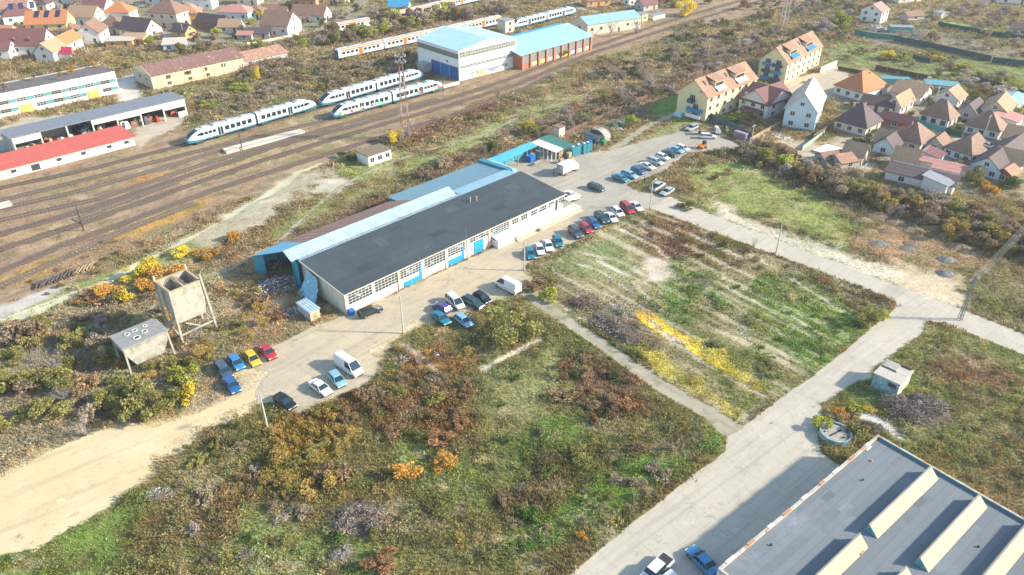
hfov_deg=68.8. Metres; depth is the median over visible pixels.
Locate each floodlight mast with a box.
[394,53,411,139]
[779,0,790,27]
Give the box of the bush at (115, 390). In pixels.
[103,382,130,401]
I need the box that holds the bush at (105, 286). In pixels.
[91,282,124,296]
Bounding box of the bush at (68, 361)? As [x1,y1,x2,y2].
[58,355,88,368]
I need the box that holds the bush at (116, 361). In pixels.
[111,358,126,368]
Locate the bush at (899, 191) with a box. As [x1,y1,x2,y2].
[889,188,908,202]
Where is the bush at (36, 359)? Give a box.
[27,348,43,362]
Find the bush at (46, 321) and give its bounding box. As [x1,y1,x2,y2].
[20,314,52,327]
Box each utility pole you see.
[75,206,84,230]
[255,393,267,426]
[399,296,403,333]
[524,241,524,270]
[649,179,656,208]
[776,225,781,253]
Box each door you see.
[19,103,33,112]
[87,89,100,98]
[218,126,223,133]
[431,59,439,73]
[440,62,448,76]
[449,65,457,79]
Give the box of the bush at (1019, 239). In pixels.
[1012,228,1023,241]
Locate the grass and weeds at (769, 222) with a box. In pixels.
[0,170,1023,333]
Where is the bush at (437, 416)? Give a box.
[417,408,447,421]
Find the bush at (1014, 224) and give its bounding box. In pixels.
[1006,218,1023,238]
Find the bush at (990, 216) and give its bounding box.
[969,213,1000,224]
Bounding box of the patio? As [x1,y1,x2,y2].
[811,144,841,152]
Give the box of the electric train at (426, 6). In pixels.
[397,0,477,16]
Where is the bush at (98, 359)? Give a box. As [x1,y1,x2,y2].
[92,354,115,364]
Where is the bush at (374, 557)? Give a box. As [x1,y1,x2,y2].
[365,553,390,568]
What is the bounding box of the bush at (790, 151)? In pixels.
[776,147,795,154]
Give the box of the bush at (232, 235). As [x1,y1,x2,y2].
[226,230,243,242]
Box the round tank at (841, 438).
[818,421,852,447]
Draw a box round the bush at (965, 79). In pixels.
[948,76,980,82]
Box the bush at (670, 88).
[664,84,675,94]
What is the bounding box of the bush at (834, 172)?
[818,166,845,187]
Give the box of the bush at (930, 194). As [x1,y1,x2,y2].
[921,188,954,201]
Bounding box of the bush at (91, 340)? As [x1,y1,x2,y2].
[84,330,111,353]
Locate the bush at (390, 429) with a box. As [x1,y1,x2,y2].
[382,423,406,438]
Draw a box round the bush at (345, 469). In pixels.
[312,460,350,484]
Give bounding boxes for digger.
[695,140,706,149]
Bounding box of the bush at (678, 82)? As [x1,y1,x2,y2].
[670,77,685,88]
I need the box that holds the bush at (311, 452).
[302,440,327,458]
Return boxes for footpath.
[146,269,226,312]
[194,171,323,241]
[226,81,609,270]
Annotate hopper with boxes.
[109,317,175,374]
[152,264,217,342]
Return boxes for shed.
[0,92,187,150]
[0,125,135,179]
[251,186,460,286]
[295,297,319,321]
[582,127,610,142]
[648,12,665,19]
[883,159,961,194]
[887,24,914,32]
[918,156,970,177]
[920,170,954,194]
[931,162,961,173]
[933,10,947,18]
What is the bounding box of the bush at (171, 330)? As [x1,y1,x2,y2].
[167,328,173,342]
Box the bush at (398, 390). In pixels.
[388,383,406,400]
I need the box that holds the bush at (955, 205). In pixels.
[940,201,968,215]
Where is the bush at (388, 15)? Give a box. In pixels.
[385,13,398,19]
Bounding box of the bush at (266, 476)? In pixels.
[258,469,278,484]
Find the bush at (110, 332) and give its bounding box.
[100,329,118,345]
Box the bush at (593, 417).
[586,412,599,425]
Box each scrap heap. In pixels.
[239,62,266,70]
[249,56,290,65]
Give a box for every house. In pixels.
[0,0,36,19]
[0,25,17,27]
[0,28,54,55]
[0,40,16,58]
[1,2,34,24]
[23,10,75,32]
[32,37,67,60]
[34,0,54,9]
[51,22,81,35]
[54,0,70,3]
[55,29,82,51]
[68,5,105,24]
[77,17,109,43]
[81,0,114,9]
[102,16,121,34]
[103,36,134,46]
[104,2,137,17]
[117,15,162,36]
[122,32,146,44]
[145,0,160,3]
[145,0,190,27]
[161,37,187,50]
[170,23,196,37]
[183,0,218,8]
[183,2,202,23]
[193,12,228,29]
[216,4,253,20]
[217,18,245,32]
[235,30,253,39]
[237,0,263,4]
[244,27,270,38]
[250,5,266,18]
[259,10,301,36]
[261,4,291,10]
[291,0,319,4]
[291,4,331,22]
[319,0,349,5]
[387,0,411,8]
[497,17,514,32]
[581,0,609,6]
[624,0,635,5]
[633,0,658,10]
[674,61,758,121]
[737,81,791,119]
[757,31,823,83]
[781,77,826,130]
[812,149,841,165]
[832,151,862,168]
[833,70,889,101]
[833,102,883,136]
[841,139,870,165]
[859,1,890,23]
[859,93,895,113]
[872,131,903,156]
[873,128,894,144]
[880,110,915,128]
[887,0,920,3]
[887,88,915,113]
[889,78,933,105]
[890,145,922,163]
[897,122,936,149]
[898,10,925,20]
[918,98,960,127]
[922,144,947,159]
[927,131,951,150]
[932,84,968,106]
[943,135,987,164]
[957,96,984,119]
[964,110,1006,140]
[968,133,1023,181]
[969,132,985,144]
[980,91,1017,113]
[995,0,1023,4]
[995,110,1023,124]
[997,145,1023,169]
[999,163,1022,181]
[1000,123,1023,139]
[1007,91,1023,110]
[1008,22,1023,35]
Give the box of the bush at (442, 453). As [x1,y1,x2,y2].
[425,449,458,473]
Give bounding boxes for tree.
[42,358,62,369]
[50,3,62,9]
[64,411,90,435]
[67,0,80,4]
[95,343,106,363]
[118,256,160,282]
[118,375,155,421]
[128,387,180,421]
[133,263,184,290]
[141,35,153,42]
[188,32,200,39]
[193,39,213,47]
[201,40,219,47]
[207,33,216,40]
[210,26,221,37]
[246,17,255,23]
[249,38,264,47]
[250,66,259,78]
[255,8,263,16]
[285,0,292,10]
[295,38,306,46]
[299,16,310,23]
[312,35,327,44]
[326,29,339,43]
[326,31,342,36]
[330,12,338,20]
[332,0,342,5]
[340,10,350,18]
[343,23,366,36]
[346,29,355,42]
[352,3,362,11]
[359,27,369,36]
[364,28,377,38]
[366,7,378,14]
[368,18,398,32]
[373,20,389,34]
[374,364,383,375]
[381,6,396,16]
[383,8,400,15]
[387,130,403,142]
[392,22,401,30]
[402,15,422,28]
[407,8,418,20]
[412,10,429,17]
[412,349,421,366]
[417,14,433,24]
[423,9,435,19]
[431,1,449,11]
[433,7,445,16]
[441,12,451,19]
[446,1,459,10]
[451,6,464,19]
[461,4,477,18]
[481,2,492,11]
[482,6,493,13]
[482,306,544,344]
[490,0,510,11]
[498,6,509,14]
[520,120,534,133]
[605,17,617,35]
[618,83,629,96]
[624,114,640,126]
[632,19,641,33]
[645,69,659,84]
[669,0,682,7]
[675,0,696,16]
[698,278,713,290]
[750,10,771,19]
[762,5,777,17]
[773,0,781,5]
[792,0,799,7]
[792,5,804,12]
[805,0,816,5]
[810,17,834,32]
[829,10,852,28]
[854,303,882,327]
[879,50,898,59]
[930,55,946,60]
[949,62,971,69]
[966,165,987,187]
[999,175,1023,189]
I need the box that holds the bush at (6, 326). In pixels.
[0,319,34,342]
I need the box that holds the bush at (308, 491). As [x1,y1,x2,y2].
[292,475,318,501]
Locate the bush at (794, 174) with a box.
[783,166,809,180]
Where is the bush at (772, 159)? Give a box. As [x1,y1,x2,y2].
[755,155,779,163]
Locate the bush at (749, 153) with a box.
[738,147,756,159]
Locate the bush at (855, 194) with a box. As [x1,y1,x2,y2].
[844,188,861,202]
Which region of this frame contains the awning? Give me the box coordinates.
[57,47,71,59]
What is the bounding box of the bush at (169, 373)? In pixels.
[166,367,179,383]
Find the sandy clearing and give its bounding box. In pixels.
[0,420,189,554]
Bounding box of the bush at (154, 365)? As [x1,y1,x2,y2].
[142,359,160,371]
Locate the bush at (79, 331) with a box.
[71,326,89,346]
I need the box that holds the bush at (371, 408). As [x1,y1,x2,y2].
[366,403,380,415]
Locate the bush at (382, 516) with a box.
[358,510,384,525]
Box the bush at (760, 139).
[745,137,769,146]
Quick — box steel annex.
[388,158,516,200]
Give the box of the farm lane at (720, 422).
[520,284,743,437]
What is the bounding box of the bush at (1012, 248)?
[993,241,1022,255]
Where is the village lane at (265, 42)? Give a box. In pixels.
[217,28,323,44]
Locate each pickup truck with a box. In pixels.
[640,552,674,574]
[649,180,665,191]
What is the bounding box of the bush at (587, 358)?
[578,354,599,364]
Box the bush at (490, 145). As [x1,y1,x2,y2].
[486,141,501,152]
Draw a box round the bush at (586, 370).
[581,366,597,377]
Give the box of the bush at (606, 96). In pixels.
[602,93,614,103]
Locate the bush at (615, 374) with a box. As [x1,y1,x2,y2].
[600,369,621,384]
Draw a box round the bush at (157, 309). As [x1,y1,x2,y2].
[143,304,164,318]
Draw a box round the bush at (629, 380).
[616,376,635,387]
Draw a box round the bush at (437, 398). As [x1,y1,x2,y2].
[421,390,448,405]
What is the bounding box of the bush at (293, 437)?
[287,434,299,446]
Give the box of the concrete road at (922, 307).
[651,196,1023,354]
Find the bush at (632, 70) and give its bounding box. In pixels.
[622,66,639,76]
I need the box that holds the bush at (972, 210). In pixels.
[965,201,989,217]
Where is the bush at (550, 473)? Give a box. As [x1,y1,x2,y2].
[538,465,557,481]
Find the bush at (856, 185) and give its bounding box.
[833,177,871,191]
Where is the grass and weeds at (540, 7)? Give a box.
[0,0,1023,58]
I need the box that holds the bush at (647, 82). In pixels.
[644,79,654,88]
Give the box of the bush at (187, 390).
[178,381,195,405]
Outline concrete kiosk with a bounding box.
[871,359,913,395]
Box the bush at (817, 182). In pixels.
[813,179,829,186]
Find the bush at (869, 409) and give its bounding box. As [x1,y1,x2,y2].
[862,406,877,412]
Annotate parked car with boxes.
[213,359,233,377]
[221,374,241,394]
[226,352,245,371]
[243,349,261,366]
[257,343,277,360]
[271,391,297,410]
[308,378,332,397]
[327,369,346,388]
[357,305,383,318]
[430,310,451,325]
[431,301,451,313]
[454,312,473,327]
[461,293,484,309]
[472,289,491,304]
[525,246,535,259]
[533,242,544,255]
[542,239,553,251]
[552,234,563,246]
[564,190,579,200]
[567,224,583,238]
[579,221,592,233]
[585,215,601,228]
[593,210,609,223]
[604,212,618,222]
[610,205,624,216]
[611,173,629,182]
[621,169,638,179]
[629,201,643,211]
[630,165,645,174]
[638,162,655,170]
[647,156,663,165]
[655,152,669,160]
[659,186,674,196]
[659,567,677,574]
[661,149,678,157]
[668,146,684,153]
[675,143,690,151]
[685,123,698,131]
[685,544,718,574]
[699,132,716,139]
[983,141,993,148]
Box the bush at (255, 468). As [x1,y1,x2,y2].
[249,462,260,482]
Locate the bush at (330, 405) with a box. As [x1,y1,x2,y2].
[322,402,341,415]
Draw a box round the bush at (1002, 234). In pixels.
[970,222,1012,243]
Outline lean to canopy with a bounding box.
[487,142,537,165]
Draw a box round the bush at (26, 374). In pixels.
[0,366,51,385]
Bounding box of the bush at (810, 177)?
[797,166,818,184]
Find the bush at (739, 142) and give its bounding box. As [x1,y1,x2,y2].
[735,140,754,150]
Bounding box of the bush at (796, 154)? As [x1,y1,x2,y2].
[792,148,802,158]
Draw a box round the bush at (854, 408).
[846,400,862,412]
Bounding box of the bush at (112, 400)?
[103,394,124,415]
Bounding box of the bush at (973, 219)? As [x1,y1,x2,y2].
[965,212,985,222]
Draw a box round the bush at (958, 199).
[952,197,962,202]
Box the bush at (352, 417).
[338,406,357,423]
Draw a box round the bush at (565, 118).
[558,114,572,121]
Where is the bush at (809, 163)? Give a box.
[803,160,820,167]
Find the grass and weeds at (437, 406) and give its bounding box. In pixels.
[0,331,1023,574]
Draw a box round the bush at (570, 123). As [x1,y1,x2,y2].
[562,120,574,129]
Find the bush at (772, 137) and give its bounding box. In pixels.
[759,135,778,143]
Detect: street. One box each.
[138,16,193,45]
[253,217,579,414]
[566,4,599,12]
[897,128,988,148]
[943,121,1023,160]
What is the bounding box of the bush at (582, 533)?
[574,531,587,540]
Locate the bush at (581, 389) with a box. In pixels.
[573,386,587,394]
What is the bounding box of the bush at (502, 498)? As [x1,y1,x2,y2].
[498,492,511,512]
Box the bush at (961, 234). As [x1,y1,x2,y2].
[950,230,967,240]
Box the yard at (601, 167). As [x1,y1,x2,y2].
[506,130,738,234]
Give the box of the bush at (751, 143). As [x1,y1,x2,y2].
[746,137,757,146]
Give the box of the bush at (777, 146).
[767,142,791,153]
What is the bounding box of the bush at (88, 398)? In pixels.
[70,391,96,404]
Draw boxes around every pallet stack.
[557,151,562,158]
[566,151,571,158]
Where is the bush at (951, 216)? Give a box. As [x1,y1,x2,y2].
[940,212,968,221]
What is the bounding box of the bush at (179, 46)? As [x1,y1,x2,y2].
[175,42,188,51]
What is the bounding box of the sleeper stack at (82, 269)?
[33,261,94,290]
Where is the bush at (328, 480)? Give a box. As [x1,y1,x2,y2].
[321,469,340,488]
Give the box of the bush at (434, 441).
[426,427,456,447]
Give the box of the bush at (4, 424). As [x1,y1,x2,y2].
[0,415,20,433]
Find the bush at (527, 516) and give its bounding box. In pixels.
[520,506,549,526]
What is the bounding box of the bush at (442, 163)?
[438,160,451,168]
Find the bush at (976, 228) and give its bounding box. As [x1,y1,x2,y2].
[970,223,999,238]
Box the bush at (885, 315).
[875,309,890,318]
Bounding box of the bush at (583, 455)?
[569,444,586,457]
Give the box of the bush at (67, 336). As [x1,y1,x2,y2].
[55,332,84,349]
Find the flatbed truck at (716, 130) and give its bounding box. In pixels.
[698,126,720,134]
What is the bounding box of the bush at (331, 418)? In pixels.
[327,413,337,424]
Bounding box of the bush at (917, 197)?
[910,195,930,205]
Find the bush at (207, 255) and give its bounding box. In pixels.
[192,247,220,259]
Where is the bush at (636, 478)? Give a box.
[625,475,647,486]
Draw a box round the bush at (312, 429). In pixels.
[303,420,322,438]
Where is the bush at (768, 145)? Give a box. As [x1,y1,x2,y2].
[747,142,775,155]
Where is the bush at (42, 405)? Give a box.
[22,395,54,419]
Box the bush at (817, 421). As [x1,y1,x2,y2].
[811,414,833,427]
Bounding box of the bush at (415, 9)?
[406,7,421,11]
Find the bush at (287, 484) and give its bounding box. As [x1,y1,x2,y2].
[281,482,300,496]
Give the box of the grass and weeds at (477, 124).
[0,56,1023,171]
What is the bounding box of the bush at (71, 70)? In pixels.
[65,67,73,73]
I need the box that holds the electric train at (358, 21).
[336,17,370,30]
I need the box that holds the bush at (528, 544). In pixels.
[519,533,554,551]
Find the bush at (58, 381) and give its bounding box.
[46,375,83,396]
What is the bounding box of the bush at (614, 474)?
[609,471,628,484]
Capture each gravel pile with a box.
[868,240,890,246]
[899,245,918,251]
[935,269,955,277]
[936,255,956,263]
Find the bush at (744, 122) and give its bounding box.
[734,119,750,123]
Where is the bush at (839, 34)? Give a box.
[836,30,848,38]
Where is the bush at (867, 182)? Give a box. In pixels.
[858,177,875,185]
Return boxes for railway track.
[0,0,742,235]
[0,0,760,251]
[0,73,439,189]
[0,73,553,272]
[0,86,455,202]
[0,97,438,221]
[0,141,245,210]
[0,201,197,288]
[72,181,178,221]
[228,26,495,95]
[289,0,480,40]
[514,2,620,29]
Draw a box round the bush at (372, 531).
[368,526,378,542]
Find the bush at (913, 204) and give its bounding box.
[902,201,918,209]
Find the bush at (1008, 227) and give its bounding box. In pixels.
[998,224,1015,235]
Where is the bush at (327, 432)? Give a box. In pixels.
[323,429,345,448]
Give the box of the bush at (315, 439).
[306,432,324,445]
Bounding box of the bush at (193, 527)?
[183,521,199,536]
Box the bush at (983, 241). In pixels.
[969,232,984,242]
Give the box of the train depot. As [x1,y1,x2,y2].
[415,26,515,80]
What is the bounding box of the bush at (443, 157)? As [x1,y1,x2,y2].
[434,153,452,164]
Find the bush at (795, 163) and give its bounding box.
[790,161,801,170]
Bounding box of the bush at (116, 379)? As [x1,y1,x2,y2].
[106,372,130,384]
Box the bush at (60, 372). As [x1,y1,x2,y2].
[41,366,80,386]
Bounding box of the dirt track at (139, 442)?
[126,386,257,454]
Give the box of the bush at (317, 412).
[305,406,321,419]
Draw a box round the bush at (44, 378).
[28,363,65,390]
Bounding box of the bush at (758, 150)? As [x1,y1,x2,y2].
[755,147,776,157]
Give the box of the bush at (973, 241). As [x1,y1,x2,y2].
[964,230,998,250]
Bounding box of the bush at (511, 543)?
[501,538,520,549]
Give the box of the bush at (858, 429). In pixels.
[843,423,874,440]
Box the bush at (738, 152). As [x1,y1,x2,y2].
[737,144,745,154]
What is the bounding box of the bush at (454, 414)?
[453,408,469,418]
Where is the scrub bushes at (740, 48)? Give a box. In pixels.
[12,0,1023,574]
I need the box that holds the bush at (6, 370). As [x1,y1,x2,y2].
[0,368,8,380]
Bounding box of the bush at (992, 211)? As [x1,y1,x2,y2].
[982,209,998,215]
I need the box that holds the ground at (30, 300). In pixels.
[0,0,1023,574]
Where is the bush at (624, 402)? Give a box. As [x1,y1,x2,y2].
[612,395,637,409]
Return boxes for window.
[0,100,8,104]
[1,108,11,113]
[16,97,26,101]
[30,163,40,170]
[34,93,43,97]
[37,101,46,105]
[51,90,60,94]
[54,97,63,101]
[68,86,77,90]
[71,94,79,98]
[84,83,93,87]
[100,80,109,84]
[103,87,111,91]
[348,284,372,304]
[374,272,397,292]
[400,261,421,279]
[424,250,444,269]
[447,241,464,257]
[469,231,487,243]
[491,222,507,236]
[512,217,518,224]
[521,213,527,220]
[524,55,528,63]
[531,209,536,215]
[532,53,536,60]
[539,204,546,212]
[540,50,544,58]
[548,48,552,56]
[693,103,698,109]
[879,147,885,152]
[888,382,896,388]
[897,176,904,182]
[953,152,959,158]
[967,127,973,132]
[988,132,995,137]
[988,171,995,177]
[999,174,1005,180]
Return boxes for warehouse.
[299,171,582,314]
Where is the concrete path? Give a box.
[608,113,673,149]
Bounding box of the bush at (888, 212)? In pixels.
[881,201,900,214]
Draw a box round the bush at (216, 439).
[208,435,223,453]
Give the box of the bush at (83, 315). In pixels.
[62,311,92,322]
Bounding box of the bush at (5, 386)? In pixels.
[0,371,22,392]
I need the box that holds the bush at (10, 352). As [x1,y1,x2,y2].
[0,344,28,366]
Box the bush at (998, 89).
[989,85,1018,94]
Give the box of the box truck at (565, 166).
[556,159,578,175]
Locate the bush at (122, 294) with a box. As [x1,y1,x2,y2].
[112,288,134,302]
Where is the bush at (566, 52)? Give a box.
[559,50,570,55]
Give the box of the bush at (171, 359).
[159,356,183,369]
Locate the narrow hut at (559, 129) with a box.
[552,123,565,137]
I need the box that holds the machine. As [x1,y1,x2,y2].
[536,149,542,159]
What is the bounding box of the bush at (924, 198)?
[906,194,925,201]
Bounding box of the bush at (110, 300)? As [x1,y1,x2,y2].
[104,294,119,308]
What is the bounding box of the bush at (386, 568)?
[356,544,397,574]
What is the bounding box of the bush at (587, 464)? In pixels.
[571,454,598,468]
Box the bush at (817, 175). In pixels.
[805,169,820,181]
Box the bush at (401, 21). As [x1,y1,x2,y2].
[393,16,406,25]
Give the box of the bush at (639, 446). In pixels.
[620,440,647,456]
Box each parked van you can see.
[333,350,363,377]
[445,291,465,309]
[494,275,521,294]
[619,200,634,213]
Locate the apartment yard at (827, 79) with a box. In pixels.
[785,68,848,97]
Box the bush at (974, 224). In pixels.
[969,218,998,230]
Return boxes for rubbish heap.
[142,486,174,501]
[248,274,302,298]
[265,258,284,270]
[280,306,300,317]
[398,354,411,362]
[609,117,632,126]
[761,132,789,138]
[863,25,886,30]
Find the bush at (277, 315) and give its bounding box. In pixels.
[270,308,286,319]
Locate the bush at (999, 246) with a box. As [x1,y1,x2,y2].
[993,239,1012,252]
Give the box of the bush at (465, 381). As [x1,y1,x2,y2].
[462,377,471,390]
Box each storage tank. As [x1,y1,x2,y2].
[568,145,577,156]
[574,143,581,154]
[579,142,586,153]
[585,140,591,152]
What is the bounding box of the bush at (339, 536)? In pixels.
[330,530,342,543]
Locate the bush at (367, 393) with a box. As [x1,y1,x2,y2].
[352,386,376,400]
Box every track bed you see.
[74,181,178,220]
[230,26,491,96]
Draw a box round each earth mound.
[851,217,875,224]
[865,213,891,220]
[878,228,900,233]
[885,218,910,226]
[902,227,927,234]
[903,240,927,247]
[922,225,943,234]
[937,232,955,240]
[946,243,973,251]
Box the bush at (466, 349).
[462,345,477,357]
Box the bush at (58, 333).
[53,328,69,344]
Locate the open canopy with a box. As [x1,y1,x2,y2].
[531,139,562,162]
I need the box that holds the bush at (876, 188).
[863,184,886,201]
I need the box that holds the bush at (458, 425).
[445,416,469,430]
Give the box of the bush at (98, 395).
[92,388,111,410]
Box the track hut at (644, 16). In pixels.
[637,12,648,21]
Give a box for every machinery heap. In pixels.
[43,137,63,142]
[67,128,91,137]
[96,123,108,130]
[119,118,139,128]
[136,114,159,124]
[162,107,180,116]
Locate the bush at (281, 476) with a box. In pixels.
[273,470,298,491]
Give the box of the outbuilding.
[923,79,960,92]
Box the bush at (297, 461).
[288,456,303,469]
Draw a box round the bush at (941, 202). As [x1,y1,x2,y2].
[925,198,947,207]
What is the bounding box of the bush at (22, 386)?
[11,378,39,395]
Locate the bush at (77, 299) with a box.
[68,287,104,305]
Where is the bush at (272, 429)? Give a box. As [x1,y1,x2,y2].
[262,424,282,434]
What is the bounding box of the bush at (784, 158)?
[775,154,800,166]
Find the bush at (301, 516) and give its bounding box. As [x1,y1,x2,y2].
[295,503,314,521]
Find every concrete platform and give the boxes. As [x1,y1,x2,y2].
[0,200,11,208]
[222,129,304,153]
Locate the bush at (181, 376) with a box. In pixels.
[171,363,199,385]
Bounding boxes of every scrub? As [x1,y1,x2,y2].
[0,22,1023,150]
[0,309,1023,574]
[33,143,1023,320]
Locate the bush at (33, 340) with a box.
[17,334,47,344]
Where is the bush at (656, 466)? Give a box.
[643,460,671,483]
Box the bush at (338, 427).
[331,422,350,431]
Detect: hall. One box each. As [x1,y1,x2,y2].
[133,47,243,88]
[239,44,287,66]
[572,10,641,34]
[716,435,1023,574]
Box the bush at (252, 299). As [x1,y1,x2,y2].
[244,293,265,306]
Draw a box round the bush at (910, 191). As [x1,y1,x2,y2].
[905,188,917,202]
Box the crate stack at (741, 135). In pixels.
[733,130,748,140]
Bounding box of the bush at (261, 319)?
[257,315,269,325]
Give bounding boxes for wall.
[247,33,298,43]
[442,81,459,88]
[819,60,837,72]
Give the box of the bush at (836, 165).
[822,163,841,172]
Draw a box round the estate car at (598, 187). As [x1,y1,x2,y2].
[587,181,605,192]
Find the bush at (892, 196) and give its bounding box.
[871,189,897,201]
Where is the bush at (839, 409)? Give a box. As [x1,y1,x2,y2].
[831,404,849,418]
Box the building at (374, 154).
[355,143,391,165]
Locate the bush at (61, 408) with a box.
[42,399,76,421]
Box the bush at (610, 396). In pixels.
[600,392,616,401]
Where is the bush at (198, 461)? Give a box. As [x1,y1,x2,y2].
[186,453,208,468]
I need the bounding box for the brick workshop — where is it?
[509,23,592,69]
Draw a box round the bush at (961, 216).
[947,210,970,231]
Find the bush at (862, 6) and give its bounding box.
[857,3,872,11]
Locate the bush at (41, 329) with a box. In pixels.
[9,317,48,346]
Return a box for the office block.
[0,64,119,118]
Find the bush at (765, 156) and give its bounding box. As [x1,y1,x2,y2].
[755,148,773,166]
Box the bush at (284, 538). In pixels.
[273,532,292,545]
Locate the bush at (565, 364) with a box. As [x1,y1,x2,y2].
[556,358,578,367]
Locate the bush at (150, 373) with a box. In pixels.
[132,370,156,388]
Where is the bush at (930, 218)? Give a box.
[915,212,939,224]
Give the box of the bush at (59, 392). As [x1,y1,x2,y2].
[47,386,72,401]
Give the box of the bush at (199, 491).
[195,483,212,510]
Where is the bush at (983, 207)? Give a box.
[971,202,989,211]
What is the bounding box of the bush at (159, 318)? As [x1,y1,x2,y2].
[155,313,172,322]
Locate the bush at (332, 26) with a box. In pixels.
[324,22,344,34]
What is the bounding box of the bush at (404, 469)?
[388,461,423,479]
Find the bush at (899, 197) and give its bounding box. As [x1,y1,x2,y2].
[886,195,901,207]
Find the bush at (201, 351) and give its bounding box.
[190,344,216,358]
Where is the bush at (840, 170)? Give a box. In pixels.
[836,168,850,178]
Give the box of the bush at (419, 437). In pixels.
[411,429,428,441]
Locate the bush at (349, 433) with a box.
[340,426,361,443]
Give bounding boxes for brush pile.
[235,544,257,563]
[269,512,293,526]
[282,503,299,513]
[324,542,353,567]
[328,499,393,540]
[567,294,596,311]
[587,311,643,346]
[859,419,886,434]
[873,389,954,426]
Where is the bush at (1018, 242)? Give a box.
[1012,233,1023,251]
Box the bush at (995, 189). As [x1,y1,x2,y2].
[978,180,1001,193]
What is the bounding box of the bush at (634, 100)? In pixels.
[620,96,639,106]
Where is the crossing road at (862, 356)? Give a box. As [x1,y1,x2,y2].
[744,304,926,426]
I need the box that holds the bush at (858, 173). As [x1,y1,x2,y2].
[846,167,862,181]
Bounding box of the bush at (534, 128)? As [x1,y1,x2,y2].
[516,122,538,131]
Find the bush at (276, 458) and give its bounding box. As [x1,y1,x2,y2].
[259,447,288,472]
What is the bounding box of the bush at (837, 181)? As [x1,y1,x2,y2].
[825,176,850,197]
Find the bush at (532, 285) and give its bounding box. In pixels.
[522,275,547,291]
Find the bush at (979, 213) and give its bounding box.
[948,208,981,217]
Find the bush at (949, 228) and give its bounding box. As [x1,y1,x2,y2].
[940,216,970,239]
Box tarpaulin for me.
[297,270,317,302]
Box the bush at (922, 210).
[901,200,936,219]
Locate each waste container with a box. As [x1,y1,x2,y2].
[347,307,354,315]
[526,154,535,162]
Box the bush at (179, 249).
[172,245,193,258]
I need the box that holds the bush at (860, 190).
[857,183,870,196]
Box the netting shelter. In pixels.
[537,134,572,155]
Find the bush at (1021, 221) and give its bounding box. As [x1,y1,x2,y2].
[1018,218,1023,225]
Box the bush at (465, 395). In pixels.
[458,387,474,402]
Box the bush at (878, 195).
[869,191,883,205]
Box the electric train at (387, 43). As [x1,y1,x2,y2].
[334,15,500,59]
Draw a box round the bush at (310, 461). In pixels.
[308,459,334,473]
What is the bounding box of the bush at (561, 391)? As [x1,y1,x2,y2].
[546,387,579,402]
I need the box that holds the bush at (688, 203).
[675,200,695,210]
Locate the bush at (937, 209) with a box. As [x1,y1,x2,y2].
[927,203,947,223]
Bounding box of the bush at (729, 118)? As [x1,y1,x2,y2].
[715,114,738,123]
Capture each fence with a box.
[557,46,753,137]
[710,113,751,139]
[749,120,780,142]
[802,131,824,149]
[813,123,832,137]
[838,66,862,72]
[854,29,895,39]
[875,64,928,79]
[893,36,991,61]
[899,52,930,62]
[915,119,944,131]
[938,21,1023,38]
[944,127,963,137]
[974,75,1023,92]
[991,57,1023,65]
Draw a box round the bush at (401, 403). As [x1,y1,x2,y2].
[381,396,405,410]
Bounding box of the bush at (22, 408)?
[11,402,38,420]
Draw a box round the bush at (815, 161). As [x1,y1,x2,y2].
[813,159,822,167]
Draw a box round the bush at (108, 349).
[90,344,114,356]
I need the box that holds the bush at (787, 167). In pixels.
[778,163,791,174]
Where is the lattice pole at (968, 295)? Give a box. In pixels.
[957,276,980,320]
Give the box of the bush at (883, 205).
[874,191,898,210]
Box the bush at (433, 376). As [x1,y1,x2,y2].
[424,367,448,385]
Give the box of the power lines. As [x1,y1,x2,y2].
[971,227,1023,278]
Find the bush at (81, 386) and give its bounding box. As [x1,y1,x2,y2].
[62,371,99,395]
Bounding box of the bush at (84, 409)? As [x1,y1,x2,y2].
[77,397,102,422]
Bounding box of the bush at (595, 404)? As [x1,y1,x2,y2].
[581,399,599,409]
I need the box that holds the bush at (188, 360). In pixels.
[183,355,202,365]
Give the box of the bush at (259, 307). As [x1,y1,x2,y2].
[251,301,266,312]
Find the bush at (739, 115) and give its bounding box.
[730,111,749,118]
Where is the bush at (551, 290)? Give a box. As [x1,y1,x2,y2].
[537,286,557,302]
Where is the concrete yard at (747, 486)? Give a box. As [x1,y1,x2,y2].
[570,404,839,574]
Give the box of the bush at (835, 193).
[830,185,852,198]
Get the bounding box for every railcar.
[184,98,316,143]
[318,69,423,105]
[330,80,443,117]
[514,6,575,28]
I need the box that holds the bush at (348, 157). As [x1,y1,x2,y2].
[336,152,356,161]
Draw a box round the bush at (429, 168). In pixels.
[416,165,434,178]

